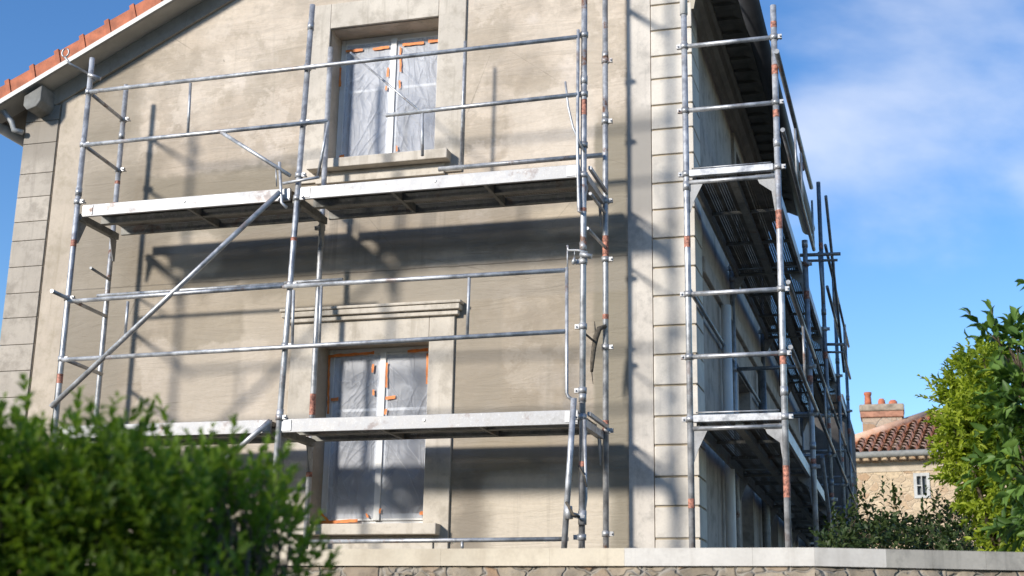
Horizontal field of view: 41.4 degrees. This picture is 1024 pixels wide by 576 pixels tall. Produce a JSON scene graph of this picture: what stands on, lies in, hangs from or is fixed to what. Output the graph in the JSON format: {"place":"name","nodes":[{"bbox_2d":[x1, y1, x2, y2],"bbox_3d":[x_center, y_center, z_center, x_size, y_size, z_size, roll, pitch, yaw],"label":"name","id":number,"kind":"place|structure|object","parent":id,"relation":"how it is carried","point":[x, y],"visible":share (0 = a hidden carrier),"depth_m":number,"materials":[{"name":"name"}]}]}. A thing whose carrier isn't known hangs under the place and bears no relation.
{"place":"outdoors","nodes":[
{"label":"outdoors","id":0,"kind":"place"},
{"bbox_2d":[0,0,1023,433],"label":"sky","id":1,"kind":"structure","parent":0,"point":[909,114],"materials":[{"name":"blue"}]},
{"bbox_2d":[855,392,1023,550],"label":"stone house","id":2,"kind":"structure","parent":0,"point":[891,443],"depth_m":35.11,"materials":[{"name":"stone"},{"name":"tile"},{"name":"paint"}]},
{"bbox_2d":[913,473,930,497],"bbox_3d":[10.487,5.056,34.663,0.400,0.640,0.150,-6,-17,25],"label":"window","id":3,"kind":"structure","parent":2,"relation":"in","point":[920,480],"depth_m":34.66,"materials":[{"name":"white wood"}]},
{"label":"garden terrain","id":4,"kind":"structure","parent":0,"visible":0},
{"bbox_2d":[49,0,613,548],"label":"scaffold","id":5,"kind":"object","parent":4,"relation":"on","point":[455,192],"visible":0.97,"depth_m":11.14,"materials":[{"name":"metal"}]},
{"bbox_2d":[565,465,586,517],"bbox_3d":[0.471,1.476,9.840,0.167,0.392,0.082,11,-18,-34],"label":"rope lashing","id":6,"kind":"object","parent":5,"relation":"attached to","point":[570,510],"visible":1,"depth_m":9.78,"materials":[{"name":"grey fabric"}]},
{"bbox_2d":[586,321,606,381],"bbox_3d":[0.609,0.439,10.503,0.134,0.511,0.615,-3,-16,16],"label":"rope","id":7,"kind":"object","parent":5,"relation":"hanging from","point":[596,335],"visible":1,"depth_m":10.76,"materials":[{"name":"grey fabric"}]},
{"bbox_2d":[0,0,858,548],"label":"house","id":8,"kind":"structure","parent":4,"relation":"on","point":[442,488],"depth_m":11.95,"materials":[{"name":"paint"}]},
{"bbox_2d":[320,346,428,523],"bbox_3d":[-1.137,1.281,11.721,1.035,1.560,0.099,-3,-16,16],"label":"window","id":9,"kind":"structure","parent":8,"relation":"in","point":[363,495],"depth_m":11.71,"materials":[{"name":"white paint"}]},
{"bbox_2d":[336,30,437,157],"bbox_3d":[-1.108,-1.739,12.544,1.065,1.300,0.097,-3,-16,16],"label":"window","id":10,"kind":"structure","parent":8,"relation":"in","point":[377,133],"depth_m":12.54,"materials":[{"name":"white paint"}]},
{"bbox_2d":[731,132,751,271],"bbox_3d":[2.467,-0.881,14.538,0.080,1.250,1.170,-3,-16,16],"label":"side window","id":11,"kind":"structure","parent":8,"relation":"in","point":[735,150],"depth_m":14.21,"materials":[{"name":"grey glass"}]},
{"bbox_2d":[736,358,755,547],"bbox_3d":[2.336,1.766,13.607,0.035,1.950,1.300,-3,-16,16],"label":"side window","id":12,"kind":"structure","parent":8,"relation":"in","point":[749,394],"depth_m":13.94,"materials":[{"name":"grey glass"}]},
{"bbox_2d":[757,208,774,324],"bbox_3d":[3.130,-0.276,16.737,0.080,1.250,1.120,-3,-16,16],"label":"side window","id":13,"kind":"structure","parent":8,"relation":"in","point":[757,208],"depth_m":16.93,"materials":[{"name":"grey glass"}]},
{"bbox_2d":[767,407,779,547],"bbox_3d":[3.062,2.428,16.014,0.035,1.950,1.300,-3,-16,16],"label":"side window","id":14,"kind":"structure","parent":8,"relation":"in","point":[776,517],"depth_m":16.39,"materials":[{"name":"grey glass"}]},
{"bbox_2d":[793,476,803,547],"bbox_3d":[4.163,3.531,19.645,0.035,1.550,1.200,-3,-16,16],"label":"side window","id":15,"kind":"structure","parent":8,"relation":"in","point":[796,540],"depth_m":19.15,"materials":[{"name":"grey glass"}]},
{"bbox_2d":[676,0,856,547],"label":"scaffold","id":16,"kind":"object","parent":4,"relation":"on","point":[818,392],"visible":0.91,"depth_m":12.01,"materials":[{"name":"metal"}]},
{"bbox_2d":[808,497,874,548],"bbox_3d":[2.049,1.948,8.294,0.510,1.330,0.951,-3,-16,16],"label":"bramble","id":17,"kind":"object","parent":4,"relation":"on","point":[841,531],"visible":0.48,"depth_m":8.35,"materials":[{"name":"green plant"}]},
{"bbox_2d":[819,478,925,548],"bbox_3d":[2.377,2.022,8.945,0.718,1.536,0.754,10,-18,-31],"label":"bramble","id":18,"kind":"object","parent":4,"relation":"on","point":[874,533],"visible":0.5,"depth_m":9.02,"materials":[{"name":"green plant"}]},
{"bbox_2d":[857,476,936,549],"bbox_3d":[2.729,2.146,9.574,0.642,1.637,0.849,-3,-16,16],"label":"bramble","id":19,"kind":"object","parent":4,"relation":"on","point":[894,517],"visible":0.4,"depth_m":9.64,"materials":[{"name":"green plant"}]},
{"bbox_2d":[810,497,989,548],"bbox_3d":[4.373,3.388,14.980,2.064,2.111,1.425,-3,-16,16],"label":"thicket","id":20,"kind":"object","parent":4,"relation":"on","point":[918,519],"visible":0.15,"depth_m":15.08,"materials":[{"name":"green plant"}]},
{"bbox_2d":[888,485,973,549],"bbox_3d":[2.902,2.134,9.331,0.645,1.541,0.797,1,-15,0],"label":"bramble","id":21,"kind":"object","parent":4,"relation":"on","point":[930,542],"visible":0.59,"depth_m":9.42,"materials":[{"name":"green plant"}]},
{"bbox_2d":[926,497,990,550],"bbox_3d":[2.934,2.027,8.640,0.539,1.388,0.915,-3,-16,16],"label":"bramble","id":22,"kind":"object","parent":4,"relation":"on","point":[962,544],"visible":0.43,"depth_m":8.75,"materials":[{"name":"green plant"}]},
{"bbox_2d":[915,322,1023,551],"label":"tree","id":23,"kind":"object","parent":4,"relation":"on","point":[955,429],"visible":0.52,"depth_m":7.65,"materials":[{"name":"green plant"}]},
{"bbox_2d":[954,279,1023,551],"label":"broadleaf tree","id":24,"kind":"object","parent":4,"relation":"on","point":[1010,398],"visible":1,"depth_m":6.78,"materials":[{"name":"green plant"}]},
{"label":"ground","id":25,"kind":"structure","parent":0,"visible":0},
{"bbox_2d":[0,372,341,575],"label":"hedge","id":26,"kind":"object","parent":25,"relation":"on","point":[71,508],"visible":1,"depth_m":2.65,"materials":[{"name":"green plant"}]},
{"bbox_2d":[19,548,1023,575],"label":"garden wall","id":27,"kind":"structure","parent":25,"relation":"on","point":[647,562],"depth_m":6.54,"materials":[{"name":"white stone"}]}
]}

